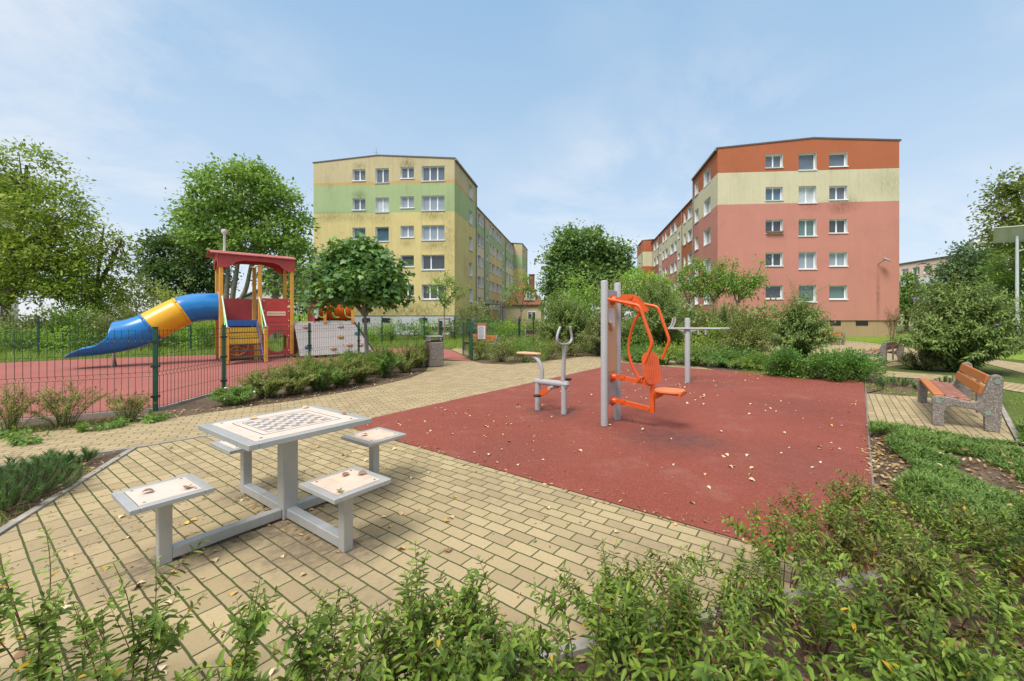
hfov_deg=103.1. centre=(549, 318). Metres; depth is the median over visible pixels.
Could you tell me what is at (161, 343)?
hedge shrub
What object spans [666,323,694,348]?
round bush
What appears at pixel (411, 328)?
weedy shrub
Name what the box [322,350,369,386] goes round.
spirea shrub
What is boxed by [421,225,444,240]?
window
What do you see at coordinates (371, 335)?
weedy shrub
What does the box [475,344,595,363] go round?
planting bed
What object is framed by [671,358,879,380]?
hedge planting bed
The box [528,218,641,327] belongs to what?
lime tree
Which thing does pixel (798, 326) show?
butterfly bush
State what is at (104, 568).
fallen leaf
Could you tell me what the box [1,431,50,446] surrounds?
leafy weed
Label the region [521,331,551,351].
potentilla shrub
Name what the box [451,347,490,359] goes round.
gate paving
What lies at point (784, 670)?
hypericum shrub
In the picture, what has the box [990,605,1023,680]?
hypericum shrub
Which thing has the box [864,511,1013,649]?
hypericum shrub
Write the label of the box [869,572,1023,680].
hypericum shrub
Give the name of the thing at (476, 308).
round bush
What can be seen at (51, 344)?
hedge shrub
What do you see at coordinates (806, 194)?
window
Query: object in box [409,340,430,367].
spirea shrub
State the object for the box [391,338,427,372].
spirea shrub
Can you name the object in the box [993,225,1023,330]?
solar street lamp
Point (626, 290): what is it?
round bush
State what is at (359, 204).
window
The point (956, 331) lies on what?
butterfly bush
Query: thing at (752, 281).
young tree
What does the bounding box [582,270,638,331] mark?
round bush
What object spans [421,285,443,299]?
window
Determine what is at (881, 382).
dwarf pine
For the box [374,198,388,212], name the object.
window
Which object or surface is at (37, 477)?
dwarf pine
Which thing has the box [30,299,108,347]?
round bush
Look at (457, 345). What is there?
meadow grass
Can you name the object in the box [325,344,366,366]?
spirea shrub
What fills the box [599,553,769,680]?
hypericum shrub
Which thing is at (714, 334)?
round bush
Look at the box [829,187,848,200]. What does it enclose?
window
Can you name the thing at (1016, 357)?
lawn
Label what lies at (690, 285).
young tree
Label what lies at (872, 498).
hypericum shrub
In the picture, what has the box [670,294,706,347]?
round bush
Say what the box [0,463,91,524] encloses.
bed grass
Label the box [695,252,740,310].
young tree
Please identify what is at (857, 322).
cellar window
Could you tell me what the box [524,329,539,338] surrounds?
park bench
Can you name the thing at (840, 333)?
park bench
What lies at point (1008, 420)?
pad kerb
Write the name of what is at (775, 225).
window
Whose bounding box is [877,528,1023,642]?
hypericum shrub
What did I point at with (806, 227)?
window
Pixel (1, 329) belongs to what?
hedge shrub
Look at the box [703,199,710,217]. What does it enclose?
window
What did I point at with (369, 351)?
spirea shrub
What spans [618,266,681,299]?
young tree
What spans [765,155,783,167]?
window
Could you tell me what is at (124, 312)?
round bush
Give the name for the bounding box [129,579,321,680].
hypericum shrub
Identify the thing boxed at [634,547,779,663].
hypericum shrub
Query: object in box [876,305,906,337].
arching bush
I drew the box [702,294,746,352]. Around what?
butterfly bush
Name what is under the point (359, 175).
window
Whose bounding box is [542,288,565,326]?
round bush
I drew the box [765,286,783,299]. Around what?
window
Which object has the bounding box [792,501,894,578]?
hypericum shrub
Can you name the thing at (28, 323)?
round bush
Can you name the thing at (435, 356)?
litter bin
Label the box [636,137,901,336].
apartment building
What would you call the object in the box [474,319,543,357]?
fence
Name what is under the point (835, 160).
window
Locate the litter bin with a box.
[424,335,443,366]
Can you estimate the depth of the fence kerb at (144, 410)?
6.48 m
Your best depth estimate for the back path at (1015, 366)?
13.42 m
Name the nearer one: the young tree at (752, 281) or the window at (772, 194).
the young tree at (752, 281)
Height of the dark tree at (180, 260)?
9.839 m
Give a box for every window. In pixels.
[352,170,365,180]
[352,199,365,210]
[353,228,364,239]
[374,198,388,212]
[375,169,388,182]
[375,227,388,241]
[400,167,413,178]
[400,197,413,208]
[400,226,413,237]
[401,255,413,266]
[406,285,413,295]
[421,166,444,181]
[421,196,444,210]
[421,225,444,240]
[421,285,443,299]
[423,255,444,269]
[528,311,535,319]
[703,169,710,188]
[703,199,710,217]
[703,229,709,246]
[706,259,709,271]
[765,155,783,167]
[765,188,783,200]
[765,220,783,233]
[765,253,783,266]
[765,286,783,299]
[798,154,817,170]
[798,187,817,203]
[798,220,817,236]
[798,252,817,269]
[798,285,817,302]
[829,154,848,166]
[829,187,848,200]
[829,220,848,233]
[829,253,848,266]
[829,286,848,299]
[830,321,840,324]
[856,321,867,324]
[913,267,919,274]
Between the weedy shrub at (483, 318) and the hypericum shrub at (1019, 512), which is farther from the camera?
the weedy shrub at (483, 318)
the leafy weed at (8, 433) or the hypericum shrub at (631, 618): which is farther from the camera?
the leafy weed at (8, 433)
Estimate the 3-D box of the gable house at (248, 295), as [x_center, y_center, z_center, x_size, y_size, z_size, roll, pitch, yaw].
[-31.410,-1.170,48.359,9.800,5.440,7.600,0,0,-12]
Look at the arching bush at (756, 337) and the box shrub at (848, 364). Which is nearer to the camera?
the box shrub at (848, 364)
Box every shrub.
[0,322,9,348]
[0,325,63,353]
[0,378,66,430]
[0,526,81,674]
[0,576,29,666]
[0,588,192,680]
[6,377,116,427]
[21,325,79,353]
[43,538,209,680]
[52,324,105,351]
[102,389,154,421]
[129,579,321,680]
[144,325,189,349]
[161,326,210,348]
[205,384,261,404]
[205,584,396,680]
[232,364,297,397]
[258,351,325,394]
[283,351,335,371]
[293,356,352,390]
[320,539,501,680]
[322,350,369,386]
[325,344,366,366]
[346,352,383,382]
[358,343,389,374]
[360,321,380,342]
[363,587,505,680]
[365,341,406,377]
[370,320,397,342]
[388,316,427,341]
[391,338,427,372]
[398,597,595,680]
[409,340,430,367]
[410,316,437,340]
[432,555,570,680]
[437,317,468,338]
[463,337,495,359]
[465,314,491,334]
[482,335,520,362]
[487,316,515,340]
[494,333,527,355]
[501,333,546,362]
[512,315,539,336]
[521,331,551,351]
[524,573,658,680]
[532,333,567,360]
[552,538,677,668]
[554,334,592,355]
[573,331,594,352]
[573,554,700,679]
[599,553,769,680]
[621,341,641,360]
[621,342,646,361]
[624,339,672,359]
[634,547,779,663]
[636,344,684,364]
[659,339,703,365]
[667,345,717,365]
[669,334,704,359]
[672,543,786,648]
[682,339,728,366]
[685,585,843,680]
[700,349,745,366]
[701,340,742,360]
[715,343,758,369]
[721,499,838,593]
[726,351,765,369]
[736,537,887,655]
[737,347,775,371]
[761,343,811,378]
[768,482,873,558]
[790,560,927,680]
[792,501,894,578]
[806,344,894,382]
[815,468,918,536]
[819,477,921,572]
[832,557,1017,680]
[847,481,962,534]
[857,495,996,571]
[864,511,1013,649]
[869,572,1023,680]
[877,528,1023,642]
[920,515,1023,636]
[926,490,1017,558]
[980,482,1023,541]
[988,538,1023,584]
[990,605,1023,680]
[1005,539,1023,555]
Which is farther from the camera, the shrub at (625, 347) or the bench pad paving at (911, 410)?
the shrub at (625, 347)
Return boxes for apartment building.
[312,152,527,334]
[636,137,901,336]
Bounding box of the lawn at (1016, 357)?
[829,334,1023,359]
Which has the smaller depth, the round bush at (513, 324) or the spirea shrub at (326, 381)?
the spirea shrub at (326, 381)
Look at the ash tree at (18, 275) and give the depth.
21.78 m
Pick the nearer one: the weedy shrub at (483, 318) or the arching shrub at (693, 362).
the arching shrub at (693, 362)
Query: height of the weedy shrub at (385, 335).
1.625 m
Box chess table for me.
[111,405,406,565]
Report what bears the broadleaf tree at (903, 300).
on the ground at (1009, 375)
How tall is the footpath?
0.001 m
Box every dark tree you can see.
[120,227,242,330]
[906,238,1022,299]
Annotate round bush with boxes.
[0,304,67,346]
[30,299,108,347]
[64,293,124,331]
[73,302,166,348]
[91,273,174,335]
[144,274,197,342]
[177,320,223,349]
[279,311,307,342]
[288,279,321,320]
[452,297,501,335]
[501,316,522,335]
[525,317,542,329]
[536,285,621,346]
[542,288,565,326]
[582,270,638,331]
[622,280,683,344]
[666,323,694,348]
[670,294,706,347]
[680,319,729,349]
[683,299,742,349]
[721,294,780,350]
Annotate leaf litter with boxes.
[0,365,1023,680]
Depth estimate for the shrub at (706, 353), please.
12.96 m
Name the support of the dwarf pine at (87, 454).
on the corner planting bed at (96, 462)
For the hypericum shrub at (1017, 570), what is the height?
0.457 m
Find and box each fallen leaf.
[14,650,24,658]
[100,565,108,570]
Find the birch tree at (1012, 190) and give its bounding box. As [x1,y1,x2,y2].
[965,163,1023,272]
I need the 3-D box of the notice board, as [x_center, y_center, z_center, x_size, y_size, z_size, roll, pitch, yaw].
[-2.607,0.875,15.606,0.370,1.350,0.059,0,0,-4]
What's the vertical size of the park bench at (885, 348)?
0.772 m
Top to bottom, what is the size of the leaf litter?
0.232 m
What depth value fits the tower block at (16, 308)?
43.97 m
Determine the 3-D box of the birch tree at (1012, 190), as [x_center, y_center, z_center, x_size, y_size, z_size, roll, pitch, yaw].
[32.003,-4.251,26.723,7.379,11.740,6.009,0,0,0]
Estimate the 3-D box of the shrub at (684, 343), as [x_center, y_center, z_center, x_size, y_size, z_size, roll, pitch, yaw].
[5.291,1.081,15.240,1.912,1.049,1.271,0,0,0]
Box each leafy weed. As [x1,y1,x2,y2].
[0,422,31,438]
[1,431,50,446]
[74,420,109,432]
[97,414,133,428]
[136,409,173,423]
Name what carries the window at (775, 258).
in the apartment building at (803, 213)
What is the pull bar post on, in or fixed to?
on the rubber surface at (762, 439)
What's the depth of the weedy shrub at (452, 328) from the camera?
27.93 m
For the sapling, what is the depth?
24.91 m
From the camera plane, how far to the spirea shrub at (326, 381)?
8.55 m
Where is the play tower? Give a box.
[63,229,372,366]
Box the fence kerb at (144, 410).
[0,365,336,423]
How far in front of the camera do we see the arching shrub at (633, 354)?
13.97 m
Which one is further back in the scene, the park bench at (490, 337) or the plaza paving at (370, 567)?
the park bench at (490, 337)
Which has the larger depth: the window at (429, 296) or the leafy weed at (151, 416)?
the window at (429, 296)
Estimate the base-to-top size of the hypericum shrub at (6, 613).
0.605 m
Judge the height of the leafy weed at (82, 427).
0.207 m
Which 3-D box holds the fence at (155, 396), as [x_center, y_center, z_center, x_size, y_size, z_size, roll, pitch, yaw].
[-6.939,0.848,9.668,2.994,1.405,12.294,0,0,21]
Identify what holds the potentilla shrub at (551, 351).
on the planting bed at (490, 361)
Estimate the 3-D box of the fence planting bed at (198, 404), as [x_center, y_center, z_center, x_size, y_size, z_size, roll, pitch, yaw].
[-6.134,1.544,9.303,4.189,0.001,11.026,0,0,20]
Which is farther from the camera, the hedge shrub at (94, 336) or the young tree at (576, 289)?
the young tree at (576, 289)
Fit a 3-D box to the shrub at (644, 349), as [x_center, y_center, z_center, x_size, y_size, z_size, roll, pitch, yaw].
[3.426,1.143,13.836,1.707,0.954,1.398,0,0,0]
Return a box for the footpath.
[0,340,920,464]
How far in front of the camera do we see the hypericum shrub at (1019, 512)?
2.64 m
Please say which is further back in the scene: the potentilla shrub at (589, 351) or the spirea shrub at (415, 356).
the potentilla shrub at (589, 351)
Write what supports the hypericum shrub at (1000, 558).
on the front planting bed at (799, 654)
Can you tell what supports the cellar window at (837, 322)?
in the apartment building at (803, 213)
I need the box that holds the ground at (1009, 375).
[0,320,1023,439]
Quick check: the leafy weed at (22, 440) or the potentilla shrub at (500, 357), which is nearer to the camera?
the leafy weed at (22, 440)
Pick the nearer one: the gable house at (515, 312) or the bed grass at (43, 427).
the bed grass at (43, 427)
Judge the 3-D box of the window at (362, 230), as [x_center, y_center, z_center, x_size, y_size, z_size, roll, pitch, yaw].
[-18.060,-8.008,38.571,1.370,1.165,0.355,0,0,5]
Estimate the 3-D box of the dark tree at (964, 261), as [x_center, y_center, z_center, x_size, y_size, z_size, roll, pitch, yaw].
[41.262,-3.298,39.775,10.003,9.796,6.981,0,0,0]
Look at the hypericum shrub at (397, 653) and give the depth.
1.50 m
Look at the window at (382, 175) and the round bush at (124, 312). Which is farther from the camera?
the window at (382, 175)
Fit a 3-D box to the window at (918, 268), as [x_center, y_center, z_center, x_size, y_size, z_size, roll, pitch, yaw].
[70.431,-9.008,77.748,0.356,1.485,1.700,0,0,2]
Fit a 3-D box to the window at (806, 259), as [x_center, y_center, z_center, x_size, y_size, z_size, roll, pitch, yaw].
[21.684,-4.808,34.171,1.530,1.505,0.436,0,0,5]
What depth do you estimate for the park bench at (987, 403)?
5.74 m
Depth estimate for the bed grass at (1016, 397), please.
7.42 m
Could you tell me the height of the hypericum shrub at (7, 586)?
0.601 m
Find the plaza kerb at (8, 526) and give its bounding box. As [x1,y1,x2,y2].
[0,447,136,535]
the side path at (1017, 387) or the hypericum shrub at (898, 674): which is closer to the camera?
the hypericum shrub at (898, 674)
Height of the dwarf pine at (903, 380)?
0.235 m
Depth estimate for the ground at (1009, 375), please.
11.99 m
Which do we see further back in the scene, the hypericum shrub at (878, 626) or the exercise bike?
the exercise bike
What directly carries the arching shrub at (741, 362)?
on the hedge planting bed at (716, 367)
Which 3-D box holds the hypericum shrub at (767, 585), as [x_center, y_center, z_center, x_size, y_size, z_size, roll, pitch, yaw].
[0.892,1.272,1.965,0.512,0.538,0.540,0,0,0]
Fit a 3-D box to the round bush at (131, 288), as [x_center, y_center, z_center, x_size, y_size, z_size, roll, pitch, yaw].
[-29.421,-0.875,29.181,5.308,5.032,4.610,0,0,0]
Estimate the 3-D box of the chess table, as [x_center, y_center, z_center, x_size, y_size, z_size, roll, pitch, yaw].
[-2.003,1.162,3.119,1.642,0.740,1.735,0,0,-14]
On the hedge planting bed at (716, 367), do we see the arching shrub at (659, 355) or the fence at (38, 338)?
the arching shrub at (659, 355)
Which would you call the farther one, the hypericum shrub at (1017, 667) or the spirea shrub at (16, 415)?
the spirea shrub at (16, 415)
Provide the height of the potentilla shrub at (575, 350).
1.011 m
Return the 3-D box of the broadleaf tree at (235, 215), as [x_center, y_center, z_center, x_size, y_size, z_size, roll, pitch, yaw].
[-21.859,-4.931,28.692,11.611,13.082,7.372,0,0,0]
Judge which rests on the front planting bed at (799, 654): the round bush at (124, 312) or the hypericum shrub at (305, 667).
the hypericum shrub at (305, 667)
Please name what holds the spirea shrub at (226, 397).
on the fence planting bed at (198, 404)
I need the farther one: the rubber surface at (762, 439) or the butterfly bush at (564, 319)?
the butterfly bush at (564, 319)
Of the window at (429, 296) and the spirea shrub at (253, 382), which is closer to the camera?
the spirea shrub at (253, 382)
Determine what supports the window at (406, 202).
in the apartment building at (427, 216)
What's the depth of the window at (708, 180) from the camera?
38.04 m
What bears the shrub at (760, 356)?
on the hedge planting bed at (716, 367)
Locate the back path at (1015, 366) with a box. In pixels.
[985,360,1023,372]
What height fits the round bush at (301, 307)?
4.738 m
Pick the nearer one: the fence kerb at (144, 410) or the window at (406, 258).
the fence kerb at (144, 410)
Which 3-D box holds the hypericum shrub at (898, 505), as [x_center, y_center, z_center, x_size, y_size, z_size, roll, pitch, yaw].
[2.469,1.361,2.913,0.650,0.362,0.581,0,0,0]
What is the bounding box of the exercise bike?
[516,326,572,413]
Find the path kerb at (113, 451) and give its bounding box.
[0,435,211,467]
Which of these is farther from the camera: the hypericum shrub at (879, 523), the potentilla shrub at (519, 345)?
the potentilla shrub at (519, 345)
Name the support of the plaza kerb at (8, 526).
on the ground at (1009, 375)
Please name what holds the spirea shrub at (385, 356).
on the fence planting bed at (198, 404)
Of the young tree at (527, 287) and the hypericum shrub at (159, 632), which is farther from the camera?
the young tree at (527, 287)
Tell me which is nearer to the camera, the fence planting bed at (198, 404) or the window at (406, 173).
the fence planting bed at (198, 404)
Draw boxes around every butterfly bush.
[533,285,599,351]
[621,272,694,350]
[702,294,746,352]
[763,274,845,356]
[887,267,1023,371]
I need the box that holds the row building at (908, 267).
[896,250,1023,325]
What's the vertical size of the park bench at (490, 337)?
0.772 m
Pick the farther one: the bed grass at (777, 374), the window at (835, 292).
the window at (835, 292)
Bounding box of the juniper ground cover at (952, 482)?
[867,419,1023,566]
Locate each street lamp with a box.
[915,263,926,311]
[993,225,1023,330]
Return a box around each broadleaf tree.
[153,152,323,338]
[896,270,928,331]
[967,243,1023,328]
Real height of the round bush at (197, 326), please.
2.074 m
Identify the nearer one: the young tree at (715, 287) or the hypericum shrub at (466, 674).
the hypericum shrub at (466, 674)
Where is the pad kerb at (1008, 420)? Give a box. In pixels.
[866,404,1020,443]
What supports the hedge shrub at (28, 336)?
on the ground at (1009, 375)
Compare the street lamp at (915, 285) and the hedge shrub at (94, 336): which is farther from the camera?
the street lamp at (915, 285)
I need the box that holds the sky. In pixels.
[0,0,1023,320]
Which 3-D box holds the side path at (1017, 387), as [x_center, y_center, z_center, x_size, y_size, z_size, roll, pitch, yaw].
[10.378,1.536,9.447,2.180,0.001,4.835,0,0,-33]
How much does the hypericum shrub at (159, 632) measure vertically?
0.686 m
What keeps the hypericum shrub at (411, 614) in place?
on the front planting bed at (799, 654)
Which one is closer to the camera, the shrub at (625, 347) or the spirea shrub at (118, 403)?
the spirea shrub at (118, 403)
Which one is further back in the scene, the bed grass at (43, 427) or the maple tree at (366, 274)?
the maple tree at (366, 274)
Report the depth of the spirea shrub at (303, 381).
8.13 m
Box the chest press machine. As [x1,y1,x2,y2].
[601,280,686,425]
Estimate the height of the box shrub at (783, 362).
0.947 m
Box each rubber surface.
[0,348,470,418]
[352,363,880,578]
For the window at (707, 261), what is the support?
in the apartment building at (803, 213)
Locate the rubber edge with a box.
[865,380,882,569]
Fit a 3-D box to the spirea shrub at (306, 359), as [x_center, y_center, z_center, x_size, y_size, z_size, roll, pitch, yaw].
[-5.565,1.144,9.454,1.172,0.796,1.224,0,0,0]
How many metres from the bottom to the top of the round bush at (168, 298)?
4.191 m
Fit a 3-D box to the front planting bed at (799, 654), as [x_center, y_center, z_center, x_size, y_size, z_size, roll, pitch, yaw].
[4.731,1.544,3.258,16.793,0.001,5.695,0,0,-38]
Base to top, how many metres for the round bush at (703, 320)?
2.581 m
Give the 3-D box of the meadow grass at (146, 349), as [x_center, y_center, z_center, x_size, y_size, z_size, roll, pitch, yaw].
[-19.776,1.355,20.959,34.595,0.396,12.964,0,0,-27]
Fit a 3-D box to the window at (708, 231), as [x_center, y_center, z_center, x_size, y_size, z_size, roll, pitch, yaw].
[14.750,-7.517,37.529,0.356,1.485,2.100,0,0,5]
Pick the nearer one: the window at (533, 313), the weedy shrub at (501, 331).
the weedy shrub at (501, 331)
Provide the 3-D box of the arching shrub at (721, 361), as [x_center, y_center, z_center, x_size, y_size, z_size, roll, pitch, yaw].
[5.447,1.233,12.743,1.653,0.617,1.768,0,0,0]
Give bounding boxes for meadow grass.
[0,335,468,361]
[446,333,574,350]
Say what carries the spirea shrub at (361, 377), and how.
on the fence planting bed at (198, 404)
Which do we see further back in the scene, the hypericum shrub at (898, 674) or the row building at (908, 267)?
the row building at (908, 267)
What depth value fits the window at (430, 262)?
38.14 m
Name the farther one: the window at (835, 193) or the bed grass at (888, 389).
the window at (835, 193)
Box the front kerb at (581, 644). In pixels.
[449,569,883,678]
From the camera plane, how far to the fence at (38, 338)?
17.97 m
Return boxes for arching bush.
[577,306,630,355]
[621,314,655,350]
[712,307,775,357]
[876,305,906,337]
[895,348,948,370]
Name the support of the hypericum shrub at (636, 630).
on the front planting bed at (799, 654)
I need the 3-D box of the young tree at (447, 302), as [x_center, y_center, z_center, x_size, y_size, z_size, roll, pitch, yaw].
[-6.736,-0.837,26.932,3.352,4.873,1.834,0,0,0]
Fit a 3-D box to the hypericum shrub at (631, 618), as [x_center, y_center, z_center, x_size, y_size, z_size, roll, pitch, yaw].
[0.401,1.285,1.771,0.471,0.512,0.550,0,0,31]
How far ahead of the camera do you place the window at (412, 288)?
38.31 m
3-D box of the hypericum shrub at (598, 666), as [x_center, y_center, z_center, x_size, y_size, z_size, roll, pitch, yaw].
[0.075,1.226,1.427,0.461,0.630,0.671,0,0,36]
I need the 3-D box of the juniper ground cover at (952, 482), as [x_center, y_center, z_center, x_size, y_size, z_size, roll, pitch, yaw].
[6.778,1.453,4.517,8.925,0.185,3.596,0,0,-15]
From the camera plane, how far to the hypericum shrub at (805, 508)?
2.60 m
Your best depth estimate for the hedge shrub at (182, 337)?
20.06 m
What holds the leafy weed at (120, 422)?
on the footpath
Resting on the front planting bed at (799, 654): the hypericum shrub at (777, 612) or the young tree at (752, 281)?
the hypericum shrub at (777, 612)
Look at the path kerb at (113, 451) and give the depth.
4.83 m
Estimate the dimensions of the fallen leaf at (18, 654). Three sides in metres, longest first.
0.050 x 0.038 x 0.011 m
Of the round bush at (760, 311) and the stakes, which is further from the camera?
the stakes
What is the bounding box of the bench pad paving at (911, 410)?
[865,393,1014,440]
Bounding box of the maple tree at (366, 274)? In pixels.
[287,231,420,356]
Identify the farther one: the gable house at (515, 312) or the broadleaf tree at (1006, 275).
the gable house at (515, 312)
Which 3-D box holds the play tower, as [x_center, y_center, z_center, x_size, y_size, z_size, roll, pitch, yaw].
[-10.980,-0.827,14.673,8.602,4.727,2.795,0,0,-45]
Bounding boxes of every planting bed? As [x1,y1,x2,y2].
[0,361,424,435]
[0,451,123,526]
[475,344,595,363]
[498,421,1023,680]
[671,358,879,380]
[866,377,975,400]
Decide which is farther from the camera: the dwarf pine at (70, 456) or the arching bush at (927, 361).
the arching bush at (927, 361)
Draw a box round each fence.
[0,322,442,419]
[4,316,520,356]
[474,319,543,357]
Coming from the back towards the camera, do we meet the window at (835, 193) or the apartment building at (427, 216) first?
the apartment building at (427, 216)
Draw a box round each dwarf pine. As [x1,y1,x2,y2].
[0,452,87,511]
[17,446,79,468]
[59,445,100,463]
[874,376,889,386]
[889,376,913,385]
[911,381,917,389]
[934,375,954,382]
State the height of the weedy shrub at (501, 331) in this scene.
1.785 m
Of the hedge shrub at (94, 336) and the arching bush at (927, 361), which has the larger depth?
the hedge shrub at (94, 336)
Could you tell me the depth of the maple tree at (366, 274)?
11.41 m
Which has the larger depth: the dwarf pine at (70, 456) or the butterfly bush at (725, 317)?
the butterfly bush at (725, 317)
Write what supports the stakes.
on the ground at (1009, 375)
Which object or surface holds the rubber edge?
on the ground at (1009, 375)
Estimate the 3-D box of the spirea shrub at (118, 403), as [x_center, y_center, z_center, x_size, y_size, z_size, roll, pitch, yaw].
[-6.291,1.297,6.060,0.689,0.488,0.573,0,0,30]
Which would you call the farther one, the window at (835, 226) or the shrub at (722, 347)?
the window at (835, 226)
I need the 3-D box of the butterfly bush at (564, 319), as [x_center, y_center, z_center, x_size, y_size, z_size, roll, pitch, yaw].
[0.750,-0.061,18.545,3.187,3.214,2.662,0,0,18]
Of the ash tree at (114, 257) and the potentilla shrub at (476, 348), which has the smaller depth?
the potentilla shrub at (476, 348)
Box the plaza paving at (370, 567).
[0,428,849,680]
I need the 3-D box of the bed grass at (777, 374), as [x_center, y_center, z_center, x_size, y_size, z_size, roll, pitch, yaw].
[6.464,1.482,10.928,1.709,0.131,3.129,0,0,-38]
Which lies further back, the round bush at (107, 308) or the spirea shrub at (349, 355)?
the round bush at (107, 308)
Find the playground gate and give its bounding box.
[462,322,472,359]
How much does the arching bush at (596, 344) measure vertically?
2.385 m
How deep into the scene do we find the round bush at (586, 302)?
21.69 m
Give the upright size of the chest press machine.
2.060 m
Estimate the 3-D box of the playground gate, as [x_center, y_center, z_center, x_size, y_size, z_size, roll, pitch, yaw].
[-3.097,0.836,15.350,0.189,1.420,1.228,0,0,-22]
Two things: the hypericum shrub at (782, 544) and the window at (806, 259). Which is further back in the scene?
the window at (806, 259)
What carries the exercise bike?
on the rubber surface at (762, 439)
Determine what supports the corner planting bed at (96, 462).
on the ground at (1009, 375)
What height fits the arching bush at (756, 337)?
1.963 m
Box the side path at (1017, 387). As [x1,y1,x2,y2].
[881,371,1023,392]
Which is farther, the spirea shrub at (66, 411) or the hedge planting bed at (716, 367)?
the hedge planting bed at (716, 367)
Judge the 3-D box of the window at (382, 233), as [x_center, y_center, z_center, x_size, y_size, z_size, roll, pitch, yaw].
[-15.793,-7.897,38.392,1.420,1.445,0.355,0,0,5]
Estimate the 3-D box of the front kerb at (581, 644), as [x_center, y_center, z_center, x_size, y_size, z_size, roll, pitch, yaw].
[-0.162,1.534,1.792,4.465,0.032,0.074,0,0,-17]
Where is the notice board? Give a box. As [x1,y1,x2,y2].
[477,323,485,357]
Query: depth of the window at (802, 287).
34.34 m
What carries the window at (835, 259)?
in the apartment building at (803, 213)
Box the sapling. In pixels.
[383,317,400,340]
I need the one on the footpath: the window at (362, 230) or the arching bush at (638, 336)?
the arching bush at (638, 336)
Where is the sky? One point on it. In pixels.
(558, 112)
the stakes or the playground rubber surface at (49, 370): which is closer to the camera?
the playground rubber surface at (49, 370)
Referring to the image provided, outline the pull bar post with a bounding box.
[668,318,728,381]
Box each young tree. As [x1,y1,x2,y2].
[423,270,474,317]
[500,272,544,331]
[554,265,600,312]
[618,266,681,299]
[668,251,715,307]
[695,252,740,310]
[718,254,772,307]
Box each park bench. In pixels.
[464,334,498,352]
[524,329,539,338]
[827,331,844,344]
[861,341,903,365]
[918,362,1003,432]
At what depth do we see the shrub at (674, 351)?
13.36 m
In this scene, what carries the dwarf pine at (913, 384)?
on the plants at (904, 388)
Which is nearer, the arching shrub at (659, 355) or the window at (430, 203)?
the arching shrub at (659, 355)
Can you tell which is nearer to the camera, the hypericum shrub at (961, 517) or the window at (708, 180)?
the hypericum shrub at (961, 517)
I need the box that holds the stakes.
[438,318,449,338]
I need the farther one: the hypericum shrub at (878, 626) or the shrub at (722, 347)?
the shrub at (722, 347)
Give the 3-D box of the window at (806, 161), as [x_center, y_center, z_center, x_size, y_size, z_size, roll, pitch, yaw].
[21.684,-13.117,34.171,1.530,1.505,0.435,0,0,5]
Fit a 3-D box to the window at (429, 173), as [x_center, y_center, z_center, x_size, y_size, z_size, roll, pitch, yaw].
[-10.862,-13.498,38.003,2.290,1.465,0.356,0,0,5]
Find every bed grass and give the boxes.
[0,416,117,436]
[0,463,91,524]
[739,367,860,379]
[866,374,1005,399]
[1005,391,1023,422]
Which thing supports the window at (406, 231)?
in the apartment building at (427, 216)
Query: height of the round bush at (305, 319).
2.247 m
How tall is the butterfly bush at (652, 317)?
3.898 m
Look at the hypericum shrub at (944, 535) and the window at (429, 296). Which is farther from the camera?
the window at (429, 296)
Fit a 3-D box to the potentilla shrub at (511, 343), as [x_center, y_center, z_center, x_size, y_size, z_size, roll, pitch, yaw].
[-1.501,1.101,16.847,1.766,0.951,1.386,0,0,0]
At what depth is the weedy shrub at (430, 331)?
27.41 m
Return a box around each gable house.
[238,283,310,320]
[502,274,545,325]
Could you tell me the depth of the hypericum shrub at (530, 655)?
1.50 m
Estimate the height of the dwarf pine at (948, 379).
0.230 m
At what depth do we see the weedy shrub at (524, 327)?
29.86 m
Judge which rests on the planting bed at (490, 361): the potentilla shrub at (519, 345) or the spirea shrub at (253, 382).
the potentilla shrub at (519, 345)
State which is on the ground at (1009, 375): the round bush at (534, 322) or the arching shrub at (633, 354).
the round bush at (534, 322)
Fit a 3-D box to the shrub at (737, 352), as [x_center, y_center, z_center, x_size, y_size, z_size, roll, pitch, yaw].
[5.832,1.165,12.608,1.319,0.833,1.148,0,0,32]
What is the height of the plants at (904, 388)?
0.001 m
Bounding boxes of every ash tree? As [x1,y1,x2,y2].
[0,136,124,346]
[31,211,159,340]
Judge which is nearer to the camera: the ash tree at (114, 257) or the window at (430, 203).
the ash tree at (114, 257)

